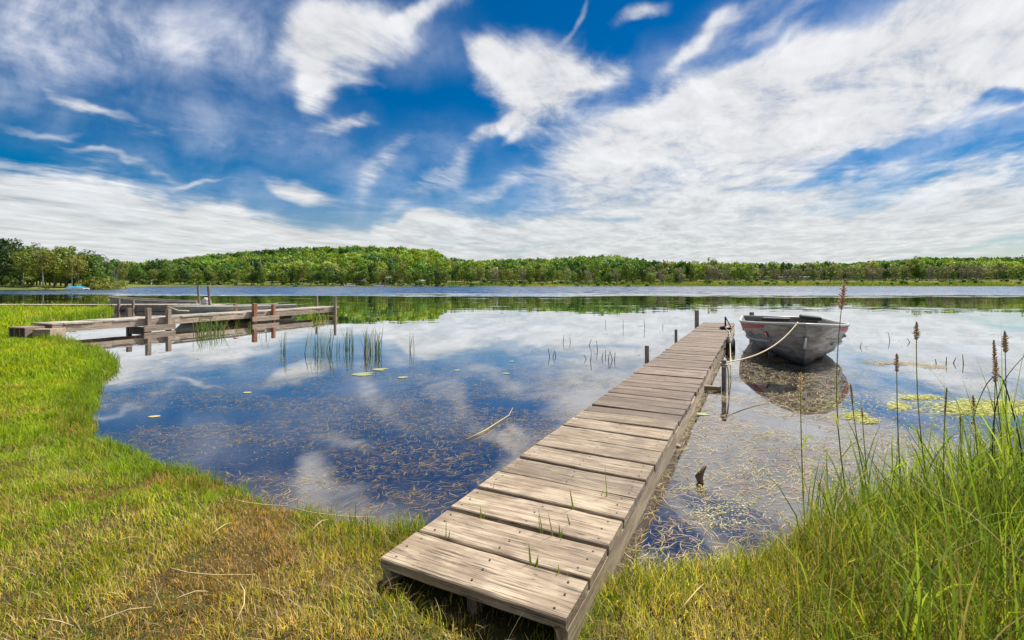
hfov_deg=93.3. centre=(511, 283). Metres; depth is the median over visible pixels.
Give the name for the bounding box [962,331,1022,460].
reed stalk
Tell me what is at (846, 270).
bare tree
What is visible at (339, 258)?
hillside forest
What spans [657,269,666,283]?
bare tree
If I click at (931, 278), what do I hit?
bare tree
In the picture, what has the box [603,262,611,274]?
shore tree
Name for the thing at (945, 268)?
bare tree
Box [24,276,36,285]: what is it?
shore shrub
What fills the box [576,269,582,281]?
shore tree
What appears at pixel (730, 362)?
anchor rope
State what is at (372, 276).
shore tree
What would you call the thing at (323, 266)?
shore tree
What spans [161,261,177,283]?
shore tree
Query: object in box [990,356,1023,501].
arching reed
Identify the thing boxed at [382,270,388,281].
shore tree
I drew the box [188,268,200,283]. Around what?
shore tree
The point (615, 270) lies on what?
bare tree
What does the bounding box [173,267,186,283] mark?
shore tree
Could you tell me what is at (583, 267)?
shore tree
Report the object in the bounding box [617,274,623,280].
shore tree
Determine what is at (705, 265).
shore tree
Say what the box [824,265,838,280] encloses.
shore tree
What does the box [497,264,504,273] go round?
shore tree
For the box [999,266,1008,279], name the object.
bare tree
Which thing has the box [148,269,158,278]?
shore tree
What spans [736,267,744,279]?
shore tree
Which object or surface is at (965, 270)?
shore tree
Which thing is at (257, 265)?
shore tree
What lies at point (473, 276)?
shore tree
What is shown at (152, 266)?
shore tree
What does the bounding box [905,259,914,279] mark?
shore tree
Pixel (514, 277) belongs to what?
shore tree
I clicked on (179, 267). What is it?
shore tree
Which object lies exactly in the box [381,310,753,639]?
long dock
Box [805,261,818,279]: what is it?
shore tree
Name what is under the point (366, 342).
reed clump
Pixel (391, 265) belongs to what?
shore tree
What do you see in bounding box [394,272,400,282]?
shore tree
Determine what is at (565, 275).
shore tree
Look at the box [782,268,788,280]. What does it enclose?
bare tree
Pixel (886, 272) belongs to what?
shore tree
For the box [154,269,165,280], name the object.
shore tree
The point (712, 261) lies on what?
shore tree
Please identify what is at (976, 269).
bare tree
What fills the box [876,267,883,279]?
bare tree
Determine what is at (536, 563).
grass tuft
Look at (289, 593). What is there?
dead thatch
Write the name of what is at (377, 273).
shore tree
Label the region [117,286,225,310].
dock
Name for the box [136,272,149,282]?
shore tree
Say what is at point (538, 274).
shore tree
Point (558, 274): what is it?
shore tree
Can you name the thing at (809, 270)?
bare tree
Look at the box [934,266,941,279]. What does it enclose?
shore tree
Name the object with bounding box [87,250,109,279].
wood tree
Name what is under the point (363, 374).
lily pad
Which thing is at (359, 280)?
cottage
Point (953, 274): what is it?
shore tree
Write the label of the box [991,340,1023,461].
reed stalk
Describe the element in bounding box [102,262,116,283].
wood tree
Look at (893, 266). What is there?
bare tree
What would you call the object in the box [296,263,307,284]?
shore tree
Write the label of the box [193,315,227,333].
reed clump
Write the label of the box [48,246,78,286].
wood tree
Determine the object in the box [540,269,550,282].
shore tree
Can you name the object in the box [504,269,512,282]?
shore tree
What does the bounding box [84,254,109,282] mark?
wood tree
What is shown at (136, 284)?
hills
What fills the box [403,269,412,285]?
shore tree
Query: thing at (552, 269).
shore tree
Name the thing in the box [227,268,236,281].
shore tree
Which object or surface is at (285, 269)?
shore tree
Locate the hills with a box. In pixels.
[0,274,1023,292]
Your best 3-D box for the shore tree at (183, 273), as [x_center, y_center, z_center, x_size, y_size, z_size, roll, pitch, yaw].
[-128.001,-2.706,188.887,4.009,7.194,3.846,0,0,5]
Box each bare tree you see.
[492,267,499,282]
[518,267,526,280]
[562,266,571,281]
[585,270,592,283]
[612,267,620,283]
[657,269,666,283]
[676,268,685,282]
[704,265,713,279]
[709,267,717,280]
[713,268,720,280]
[758,267,764,276]
[769,269,776,277]
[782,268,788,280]
[791,266,796,279]
[797,269,804,280]
[802,265,810,280]
[816,267,824,280]
[830,265,840,280]
[843,266,852,280]
[851,267,859,279]
[864,264,875,280]
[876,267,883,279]
[890,264,898,278]
[901,267,909,279]
[927,264,936,280]
[941,265,949,279]
[947,262,954,279]
[957,267,965,279]
[964,262,974,279]
[968,264,980,278]
[977,268,984,279]
[980,265,990,279]
[985,265,994,278]
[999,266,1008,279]
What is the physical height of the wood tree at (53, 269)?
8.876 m
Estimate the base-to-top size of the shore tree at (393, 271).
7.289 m
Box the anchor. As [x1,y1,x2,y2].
[719,317,731,329]
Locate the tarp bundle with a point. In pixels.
(204, 300)
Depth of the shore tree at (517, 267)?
206.32 m
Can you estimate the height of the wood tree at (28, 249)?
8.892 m
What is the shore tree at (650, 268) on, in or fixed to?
on the hills
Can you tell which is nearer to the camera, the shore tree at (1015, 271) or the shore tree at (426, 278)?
the shore tree at (426, 278)
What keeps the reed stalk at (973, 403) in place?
on the ground at (262, 463)
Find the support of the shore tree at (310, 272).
on the hills
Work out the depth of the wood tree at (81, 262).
100.80 m
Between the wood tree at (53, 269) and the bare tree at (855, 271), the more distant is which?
the bare tree at (855, 271)
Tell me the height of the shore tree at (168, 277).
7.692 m
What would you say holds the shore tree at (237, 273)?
on the hills
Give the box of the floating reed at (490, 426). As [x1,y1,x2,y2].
[466,408,512,439]
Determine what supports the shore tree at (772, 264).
on the hills
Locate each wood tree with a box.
[0,239,26,279]
[3,238,28,281]
[9,251,36,286]
[14,245,49,283]
[29,250,57,286]
[31,242,43,284]
[34,274,46,284]
[35,246,69,286]
[41,248,59,285]
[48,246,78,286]
[52,252,71,285]
[57,257,84,285]
[61,251,81,285]
[65,255,91,281]
[71,251,101,282]
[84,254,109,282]
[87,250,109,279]
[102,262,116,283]
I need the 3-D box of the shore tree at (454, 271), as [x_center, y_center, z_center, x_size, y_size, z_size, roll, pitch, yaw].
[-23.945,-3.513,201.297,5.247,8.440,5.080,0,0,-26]
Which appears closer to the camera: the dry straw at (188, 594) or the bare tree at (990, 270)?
the dry straw at (188, 594)
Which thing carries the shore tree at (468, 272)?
on the hills
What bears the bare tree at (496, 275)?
on the hills
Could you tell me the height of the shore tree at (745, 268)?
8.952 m
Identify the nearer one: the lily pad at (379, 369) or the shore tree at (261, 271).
the lily pad at (379, 369)
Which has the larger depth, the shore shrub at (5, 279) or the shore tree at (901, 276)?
the shore tree at (901, 276)
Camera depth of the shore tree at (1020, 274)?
226.58 m
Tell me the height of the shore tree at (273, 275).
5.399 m
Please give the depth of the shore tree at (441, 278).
191.29 m
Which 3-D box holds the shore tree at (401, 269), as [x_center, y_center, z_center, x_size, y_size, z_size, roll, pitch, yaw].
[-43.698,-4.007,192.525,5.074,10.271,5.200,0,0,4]
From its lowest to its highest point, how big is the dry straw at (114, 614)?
0.027 m
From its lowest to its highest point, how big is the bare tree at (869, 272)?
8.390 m
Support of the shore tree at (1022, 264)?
on the hills
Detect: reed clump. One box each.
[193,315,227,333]
[280,326,287,351]
[304,328,347,353]
[309,308,330,319]
[341,323,352,349]
[358,329,382,352]
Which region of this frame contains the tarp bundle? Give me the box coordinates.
[201,297,207,303]
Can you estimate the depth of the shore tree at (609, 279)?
201.68 m
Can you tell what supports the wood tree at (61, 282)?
on the hills
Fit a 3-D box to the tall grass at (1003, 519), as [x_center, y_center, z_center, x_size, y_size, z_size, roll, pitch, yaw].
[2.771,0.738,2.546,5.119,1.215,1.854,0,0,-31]
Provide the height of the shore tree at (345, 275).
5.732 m
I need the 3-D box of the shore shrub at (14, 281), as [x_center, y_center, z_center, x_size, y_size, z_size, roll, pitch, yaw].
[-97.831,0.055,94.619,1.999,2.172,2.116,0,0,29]
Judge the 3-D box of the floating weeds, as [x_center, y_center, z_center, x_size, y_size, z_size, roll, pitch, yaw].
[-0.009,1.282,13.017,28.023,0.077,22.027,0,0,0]
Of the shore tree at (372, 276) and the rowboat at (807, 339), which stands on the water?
the rowboat at (807, 339)
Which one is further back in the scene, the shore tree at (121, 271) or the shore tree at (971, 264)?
the shore tree at (971, 264)
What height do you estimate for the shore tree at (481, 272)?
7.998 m
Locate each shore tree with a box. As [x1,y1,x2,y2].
[118,268,125,280]
[125,262,140,283]
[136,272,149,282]
[137,271,148,283]
[145,262,157,273]
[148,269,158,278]
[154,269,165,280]
[160,266,173,282]
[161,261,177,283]
[172,265,180,281]
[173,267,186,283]
[177,267,189,284]
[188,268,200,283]
[196,272,203,280]
[203,270,210,284]
[203,270,213,284]
[210,272,218,283]
[212,265,221,279]
[217,267,230,284]
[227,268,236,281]
[234,271,240,279]
[239,268,250,283]
[245,270,254,283]
[251,272,258,283]
[253,261,267,283]
[256,266,267,282]
[267,272,276,284]
[276,270,289,282]
[279,266,290,284]
[291,263,300,281]
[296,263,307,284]
[305,266,315,284]
[313,272,322,284]
[319,262,328,276]
[323,266,335,284]
[328,268,339,279]
[340,269,346,280]
[341,271,348,283]
[345,264,356,284]
[347,267,358,284]
[359,268,369,279]
[367,262,376,281]
[370,271,376,283]
[373,271,379,283]
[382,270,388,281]
[387,263,396,277]
[388,268,399,282]
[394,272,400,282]
[397,261,408,283]
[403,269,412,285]
[412,270,421,281]
[420,269,431,284]
[429,273,435,280]
[433,260,444,279]
[433,269,440,282]
[439,272,448,284]
[440,268,450,281]
[449,265,460,282]
[453,263,462,282]
[459,265,465,282]
[463,262,473,283]
[465,269,475,282]
[474,266,484,282]
[484,269,491,283]
[496,269,504,281]
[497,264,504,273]
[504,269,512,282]
[512,273,517,283]
[513,263,523,278]
[525,265,535,282]
[525,270,535,282]
[535,261,544,280]
[535,267,543,283]
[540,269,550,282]
[546,263,556,282]
[555,270,560,279]
[562,269,570,282]
[571,272,578,282]
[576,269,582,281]
[581,262,590,280]
[581,270,589,282]
[590,260,601,281]
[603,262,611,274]
[607,272,613,281]
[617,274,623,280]
[621,260,633,282]
[629,264,640,280]
[637,266,647,281]
[646,271,655,282]
[648,260,658,278]
[648,266,655,283]
[656,263,667,279]
[665,273,673,282]
[672,268,678,282]
[676,266,685,281]
[689,260,697,280]
[691,267,701,280]
[701,262,710,274]
[707,257,717,264]
[722,266,728,279]
[729,268,736,279]
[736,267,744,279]
[741,263,752,279]
[744,263,754,280]
[758,263,767,278]
[765,265,776,278]
[765,270,772,280]
[768,261,780,279]
[782,263,792,277]
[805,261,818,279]
[823,260,835,277]
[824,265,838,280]
[857,266,864,280]
[882,268,890,278]
[889,261,901,279]
[898,265,908,279]
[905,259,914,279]
[908,256,921,279]
[911,264,924,279]
[918,268,927,280]
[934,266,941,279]
[942,265,953,278]
[949,269,957,279]
[953,264,966,278]
[959,263,970,278]
[968,263,983,279]
[989,263,999,278]
[990,269,1002,279]
[1000,265,1012,274]
[1002,270,1012,278]
[1011,268,1019,277]
[1015,271,1022,278]
[1018,255,1023,275]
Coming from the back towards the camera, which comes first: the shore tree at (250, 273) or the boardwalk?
the shore tree at (250, 273)
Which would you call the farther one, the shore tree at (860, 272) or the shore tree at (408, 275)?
the shore tree at (860, 272)
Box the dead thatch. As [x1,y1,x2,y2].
[0,425,1023,639]
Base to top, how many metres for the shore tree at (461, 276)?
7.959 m
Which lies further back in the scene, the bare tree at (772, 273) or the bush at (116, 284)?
the bare tree at (772, 273)
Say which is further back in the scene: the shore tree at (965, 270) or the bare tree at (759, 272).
the shore tree at (965, 270)
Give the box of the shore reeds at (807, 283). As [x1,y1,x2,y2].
[224,280,1023,285]
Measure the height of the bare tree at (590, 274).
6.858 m
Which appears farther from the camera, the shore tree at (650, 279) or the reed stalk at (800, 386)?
the shore tree at (650, 279)
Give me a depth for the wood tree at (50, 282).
106.88 m
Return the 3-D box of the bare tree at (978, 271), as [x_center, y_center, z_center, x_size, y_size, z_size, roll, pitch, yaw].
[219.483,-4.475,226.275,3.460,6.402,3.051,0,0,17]
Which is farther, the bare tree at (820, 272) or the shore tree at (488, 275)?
the bare tree at (820, 272)
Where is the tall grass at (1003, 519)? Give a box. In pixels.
[716,332,1023,639]
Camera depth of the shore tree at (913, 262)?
230.76 m
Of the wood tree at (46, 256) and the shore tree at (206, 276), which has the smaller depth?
the wood tree at (46, 256)
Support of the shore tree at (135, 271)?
on the hills
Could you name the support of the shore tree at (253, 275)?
on the hills
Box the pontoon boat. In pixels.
[64,286,89,289]
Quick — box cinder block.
[8,326,44,337]
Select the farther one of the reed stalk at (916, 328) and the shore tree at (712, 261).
the shore tree at (712, 261)
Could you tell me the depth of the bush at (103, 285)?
99.75 m
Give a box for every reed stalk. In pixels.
[797,372,812,524]
[834,281,872,494]
[849,383,902,509]
[861,406,868,488]
[867,353,901,497]
[906,321,930,508]
[929,416,964,496]
[943,387,947,505]
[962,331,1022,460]
[971,395,1016,497]
[976,359,999,501]
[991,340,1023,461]
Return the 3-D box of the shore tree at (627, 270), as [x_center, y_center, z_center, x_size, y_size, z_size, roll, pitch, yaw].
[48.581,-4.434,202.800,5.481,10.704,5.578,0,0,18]
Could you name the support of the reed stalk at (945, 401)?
on the ground at (262, 463)
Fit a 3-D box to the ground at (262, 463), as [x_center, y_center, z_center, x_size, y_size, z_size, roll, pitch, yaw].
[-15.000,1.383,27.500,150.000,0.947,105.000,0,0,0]
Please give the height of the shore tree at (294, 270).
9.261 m
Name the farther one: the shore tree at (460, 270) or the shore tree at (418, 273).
the shore tree at (460, 270)
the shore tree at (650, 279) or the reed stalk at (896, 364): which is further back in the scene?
the shore tree at (650, 279)
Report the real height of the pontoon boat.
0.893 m
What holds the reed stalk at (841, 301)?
on the ground at (262, 463)
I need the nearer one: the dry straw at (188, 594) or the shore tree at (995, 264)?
the dry straw at (188, 594)
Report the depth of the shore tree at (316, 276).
190.93 m
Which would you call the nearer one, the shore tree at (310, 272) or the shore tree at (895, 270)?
the shore tree at (310, 272)
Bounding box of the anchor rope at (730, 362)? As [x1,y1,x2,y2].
[726,329,730,389]
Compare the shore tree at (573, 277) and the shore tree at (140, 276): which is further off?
the shore tree at (573, 277)
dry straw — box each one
[39,618,73,625]
[84,607,149,627]
[170,568,251,575]
[172,591,207,601]
[232,499,284,505]
[234,583,244,624]
[292,508,363,516]
[680,584,703,610]
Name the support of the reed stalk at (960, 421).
on the ground at (262, 463)
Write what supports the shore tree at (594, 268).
on the hills
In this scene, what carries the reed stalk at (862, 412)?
on the ground at (262, 463)
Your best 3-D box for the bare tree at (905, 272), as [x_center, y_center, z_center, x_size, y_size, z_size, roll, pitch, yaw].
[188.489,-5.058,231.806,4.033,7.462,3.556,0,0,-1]
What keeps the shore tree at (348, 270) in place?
on the hills
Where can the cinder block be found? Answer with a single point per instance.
(22, 331)
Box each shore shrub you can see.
[2,276,14,286]
[6,278,18,286]
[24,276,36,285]
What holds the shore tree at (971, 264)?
on the hills
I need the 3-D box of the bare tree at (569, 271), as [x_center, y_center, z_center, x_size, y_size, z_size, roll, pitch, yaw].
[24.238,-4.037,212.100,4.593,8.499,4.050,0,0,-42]
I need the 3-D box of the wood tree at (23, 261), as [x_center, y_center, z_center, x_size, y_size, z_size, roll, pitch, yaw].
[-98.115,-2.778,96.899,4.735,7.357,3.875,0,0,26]
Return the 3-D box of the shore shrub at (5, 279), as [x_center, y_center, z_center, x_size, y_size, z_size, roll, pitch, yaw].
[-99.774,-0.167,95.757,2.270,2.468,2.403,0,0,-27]
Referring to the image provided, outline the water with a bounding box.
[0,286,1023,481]
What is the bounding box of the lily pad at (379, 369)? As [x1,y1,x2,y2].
[372,368,387,370]
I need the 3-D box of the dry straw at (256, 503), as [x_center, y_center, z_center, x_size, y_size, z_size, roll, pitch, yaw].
[-1.357,1.171,2.571,0.342,0.018,0.043,0,0,11]
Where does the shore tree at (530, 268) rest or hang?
on the hills
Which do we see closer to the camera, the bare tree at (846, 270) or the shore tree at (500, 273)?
the shore tree at (500, 273)
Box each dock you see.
[31,296,338,331]
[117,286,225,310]
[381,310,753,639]
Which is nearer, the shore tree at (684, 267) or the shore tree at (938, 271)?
the shore tree at (684, 267)
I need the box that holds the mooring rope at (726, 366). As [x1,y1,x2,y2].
[720,322,797,367]
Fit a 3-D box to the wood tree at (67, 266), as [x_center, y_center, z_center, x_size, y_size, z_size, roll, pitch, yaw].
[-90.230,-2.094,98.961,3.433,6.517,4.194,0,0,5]
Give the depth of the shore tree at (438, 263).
206.38 m
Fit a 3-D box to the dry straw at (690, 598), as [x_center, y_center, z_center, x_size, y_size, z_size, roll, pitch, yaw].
[0.670,1.158,1.788,0.185,0.028,0.008,0,0,-42]
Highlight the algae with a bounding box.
[193,394,1023,532]
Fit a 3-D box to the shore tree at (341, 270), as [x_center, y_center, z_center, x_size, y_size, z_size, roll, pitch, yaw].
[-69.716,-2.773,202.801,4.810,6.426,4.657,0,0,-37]
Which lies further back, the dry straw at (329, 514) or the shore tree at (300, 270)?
the shore tree at (300, 270)
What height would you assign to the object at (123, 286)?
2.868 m
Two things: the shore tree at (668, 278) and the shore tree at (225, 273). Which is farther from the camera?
the shore tree at (668, 278)
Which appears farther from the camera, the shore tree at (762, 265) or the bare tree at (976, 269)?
the shore tree at (762, 265)
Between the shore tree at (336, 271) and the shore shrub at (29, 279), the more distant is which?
the shore tree at (336, 271)
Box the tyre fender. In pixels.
[724,336,734,350]
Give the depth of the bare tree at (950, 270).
231.16 m
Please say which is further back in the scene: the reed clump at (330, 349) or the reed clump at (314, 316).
the reed clump at (314, 316)
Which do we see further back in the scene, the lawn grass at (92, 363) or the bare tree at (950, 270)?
the bare tree at (950, 270)
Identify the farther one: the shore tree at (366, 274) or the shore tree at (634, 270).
the shore tree at (634, 270)
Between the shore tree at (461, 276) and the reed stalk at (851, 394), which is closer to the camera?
the reed stalk at (851, 394)
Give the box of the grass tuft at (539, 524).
[538,510,542,533]
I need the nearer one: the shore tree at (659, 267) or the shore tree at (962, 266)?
the shore tree at (659, 267)
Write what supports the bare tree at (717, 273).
on the hills
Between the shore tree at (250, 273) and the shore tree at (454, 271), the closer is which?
the shore tree at (250, 273)
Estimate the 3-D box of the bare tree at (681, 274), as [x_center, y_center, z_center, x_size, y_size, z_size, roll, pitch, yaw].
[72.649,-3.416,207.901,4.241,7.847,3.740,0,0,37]
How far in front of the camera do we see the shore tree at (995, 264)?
239.94 m
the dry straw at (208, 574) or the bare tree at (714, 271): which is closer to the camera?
the dry straw at (208, 574)
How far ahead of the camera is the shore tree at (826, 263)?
243.19 m
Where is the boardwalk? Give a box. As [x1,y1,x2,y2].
[0,304,123,309]
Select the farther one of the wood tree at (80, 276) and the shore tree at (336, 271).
the shore tree at (336, 271)
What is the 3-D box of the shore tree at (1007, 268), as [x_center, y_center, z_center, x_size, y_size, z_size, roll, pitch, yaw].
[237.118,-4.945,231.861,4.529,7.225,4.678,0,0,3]
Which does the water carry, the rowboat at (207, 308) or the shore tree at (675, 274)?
the rowboat at (207, 308)
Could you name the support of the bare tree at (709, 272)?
on the hills
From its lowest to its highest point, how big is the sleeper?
0.210 m
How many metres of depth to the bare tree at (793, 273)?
231.69 m
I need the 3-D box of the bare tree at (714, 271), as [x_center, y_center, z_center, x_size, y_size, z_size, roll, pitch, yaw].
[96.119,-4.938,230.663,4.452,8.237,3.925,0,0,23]
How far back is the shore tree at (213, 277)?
191.06 m
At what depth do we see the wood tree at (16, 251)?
105.64 m
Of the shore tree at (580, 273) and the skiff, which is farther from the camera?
the shore tree at (580, 273)
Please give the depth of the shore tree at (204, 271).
190.94 m
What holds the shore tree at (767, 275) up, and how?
on the hills
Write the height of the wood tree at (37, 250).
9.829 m
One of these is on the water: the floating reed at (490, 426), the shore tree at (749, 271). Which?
the floating reed at (490, 426)
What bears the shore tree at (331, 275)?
on the hills
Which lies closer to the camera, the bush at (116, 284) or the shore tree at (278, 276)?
the bush at (116, 284)
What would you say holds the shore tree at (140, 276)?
on the hills
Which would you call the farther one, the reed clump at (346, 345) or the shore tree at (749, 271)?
the shore tree at (749, 271)
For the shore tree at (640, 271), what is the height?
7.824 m
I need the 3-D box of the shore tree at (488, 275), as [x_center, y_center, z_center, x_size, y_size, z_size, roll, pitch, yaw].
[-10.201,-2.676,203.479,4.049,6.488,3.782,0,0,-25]
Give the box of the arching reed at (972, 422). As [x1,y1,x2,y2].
[969,375,1023,485]
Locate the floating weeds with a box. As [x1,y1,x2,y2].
[82,308,1023,577]
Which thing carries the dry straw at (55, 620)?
on the dead thatch
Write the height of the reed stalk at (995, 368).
0.826 m
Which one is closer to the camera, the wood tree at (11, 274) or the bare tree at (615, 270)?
the wood tree at (11, 274)
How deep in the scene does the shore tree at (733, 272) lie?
227.36 m
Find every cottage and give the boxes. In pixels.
[354,278,368,284]
[380,275,391,284]
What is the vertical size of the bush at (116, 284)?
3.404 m
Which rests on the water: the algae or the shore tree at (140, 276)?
the algae
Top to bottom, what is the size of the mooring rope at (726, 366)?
0.412 m
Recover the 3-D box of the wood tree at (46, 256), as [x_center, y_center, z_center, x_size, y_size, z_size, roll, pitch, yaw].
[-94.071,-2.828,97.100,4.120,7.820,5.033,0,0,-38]
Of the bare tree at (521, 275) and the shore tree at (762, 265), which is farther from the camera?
the shore tree at (762, 265)
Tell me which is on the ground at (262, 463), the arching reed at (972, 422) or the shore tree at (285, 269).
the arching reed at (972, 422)
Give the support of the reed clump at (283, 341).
in the water
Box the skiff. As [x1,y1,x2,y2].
[108,296,211,303]
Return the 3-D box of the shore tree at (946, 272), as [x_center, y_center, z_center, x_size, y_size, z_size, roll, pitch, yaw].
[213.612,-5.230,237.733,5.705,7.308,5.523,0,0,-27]
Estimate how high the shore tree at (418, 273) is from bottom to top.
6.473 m
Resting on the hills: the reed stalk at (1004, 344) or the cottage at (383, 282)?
the cottage at (383, 282)
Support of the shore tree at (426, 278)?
on the hills
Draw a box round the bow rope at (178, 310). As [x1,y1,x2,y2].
[167,306,188,311]
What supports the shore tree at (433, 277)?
on the hills
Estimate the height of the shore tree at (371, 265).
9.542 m
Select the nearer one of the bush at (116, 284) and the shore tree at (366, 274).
the bush at (116, 284)
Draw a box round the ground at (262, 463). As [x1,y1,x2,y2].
[0,313,1023,639]
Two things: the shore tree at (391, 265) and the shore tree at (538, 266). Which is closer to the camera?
the shore tree at (391, 265)
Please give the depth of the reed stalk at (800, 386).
2.55 m
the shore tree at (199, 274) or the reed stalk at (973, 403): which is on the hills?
the shore tree at (199, 274)
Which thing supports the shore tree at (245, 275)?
on the hills
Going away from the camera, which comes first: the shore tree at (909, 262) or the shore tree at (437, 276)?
the shore tree at (437, 276)
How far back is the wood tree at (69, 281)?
109.17 m
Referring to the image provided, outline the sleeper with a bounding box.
[32,328,65,338]
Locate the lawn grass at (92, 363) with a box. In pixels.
[0,299,1022,639]
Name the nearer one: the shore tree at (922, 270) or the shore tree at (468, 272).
the shore tree at (468, 272)
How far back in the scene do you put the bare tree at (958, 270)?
228.08 m
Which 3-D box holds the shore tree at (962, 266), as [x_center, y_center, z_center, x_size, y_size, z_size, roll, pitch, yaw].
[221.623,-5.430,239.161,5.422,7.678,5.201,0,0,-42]
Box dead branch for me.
[695,464,707,502]
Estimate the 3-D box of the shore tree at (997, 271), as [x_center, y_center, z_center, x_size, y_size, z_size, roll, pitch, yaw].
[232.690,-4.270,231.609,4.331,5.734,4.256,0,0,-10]
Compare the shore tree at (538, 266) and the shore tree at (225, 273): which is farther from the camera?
the shore tree at (538, 266)
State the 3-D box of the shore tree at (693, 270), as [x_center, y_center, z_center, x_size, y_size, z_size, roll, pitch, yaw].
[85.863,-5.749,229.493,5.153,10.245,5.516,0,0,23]
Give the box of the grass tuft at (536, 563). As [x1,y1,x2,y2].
[529,547,538,567]
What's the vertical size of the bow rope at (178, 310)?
0.181 m
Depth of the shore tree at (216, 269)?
200.83 m
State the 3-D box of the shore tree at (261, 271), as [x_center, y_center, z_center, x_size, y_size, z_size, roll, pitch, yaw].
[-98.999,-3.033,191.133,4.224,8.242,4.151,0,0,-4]
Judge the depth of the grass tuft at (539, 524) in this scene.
2.13 m
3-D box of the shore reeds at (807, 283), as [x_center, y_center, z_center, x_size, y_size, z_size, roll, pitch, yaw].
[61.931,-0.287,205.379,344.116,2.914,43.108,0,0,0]
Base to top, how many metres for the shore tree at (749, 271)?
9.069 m
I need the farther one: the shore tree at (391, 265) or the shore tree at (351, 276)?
the shore tree at (391, 265)
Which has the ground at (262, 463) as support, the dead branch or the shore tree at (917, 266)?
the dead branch
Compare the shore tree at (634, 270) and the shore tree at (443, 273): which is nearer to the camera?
the shore tree at (443, 273)
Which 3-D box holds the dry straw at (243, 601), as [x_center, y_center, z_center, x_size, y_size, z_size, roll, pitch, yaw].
[-0.979,1.145,1.747,0.027,0.015,0.248,0,0,-26]
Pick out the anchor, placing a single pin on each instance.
(724, 327)
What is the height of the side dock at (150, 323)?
1.449 m
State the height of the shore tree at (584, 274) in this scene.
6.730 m
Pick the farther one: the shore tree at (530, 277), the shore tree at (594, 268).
the shore tree at (594, 268)
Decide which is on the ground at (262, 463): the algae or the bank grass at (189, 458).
the bank grass at (189, 458)
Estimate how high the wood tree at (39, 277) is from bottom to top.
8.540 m
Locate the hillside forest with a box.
[3,245,1023,279]
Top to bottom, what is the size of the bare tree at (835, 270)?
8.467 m
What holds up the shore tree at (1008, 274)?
on the hills
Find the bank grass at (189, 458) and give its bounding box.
[57,337,625,586]
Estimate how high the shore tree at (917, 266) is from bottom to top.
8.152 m
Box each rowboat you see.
[166,303,296,323]
[739,314,849,364]
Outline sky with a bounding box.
[0,0,1023,276]
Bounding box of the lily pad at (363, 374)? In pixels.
[351,372,373,375]
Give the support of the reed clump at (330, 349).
in the water
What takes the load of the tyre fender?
hanging from the long dock at (626, 434)
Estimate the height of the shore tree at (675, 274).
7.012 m
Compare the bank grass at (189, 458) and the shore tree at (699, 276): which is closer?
the bank grass at (189, 458)
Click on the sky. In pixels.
(725, 131)
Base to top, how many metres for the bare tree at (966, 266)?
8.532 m
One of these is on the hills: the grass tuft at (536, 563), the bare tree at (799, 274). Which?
the bare tree at (799, 274)
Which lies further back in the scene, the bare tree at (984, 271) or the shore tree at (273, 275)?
the bare tree at (984, 271)
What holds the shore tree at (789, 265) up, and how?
on the hills
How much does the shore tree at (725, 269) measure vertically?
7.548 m
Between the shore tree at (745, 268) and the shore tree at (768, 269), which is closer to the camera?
the shore tree at (745, 268)
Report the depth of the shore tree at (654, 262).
225.77 m

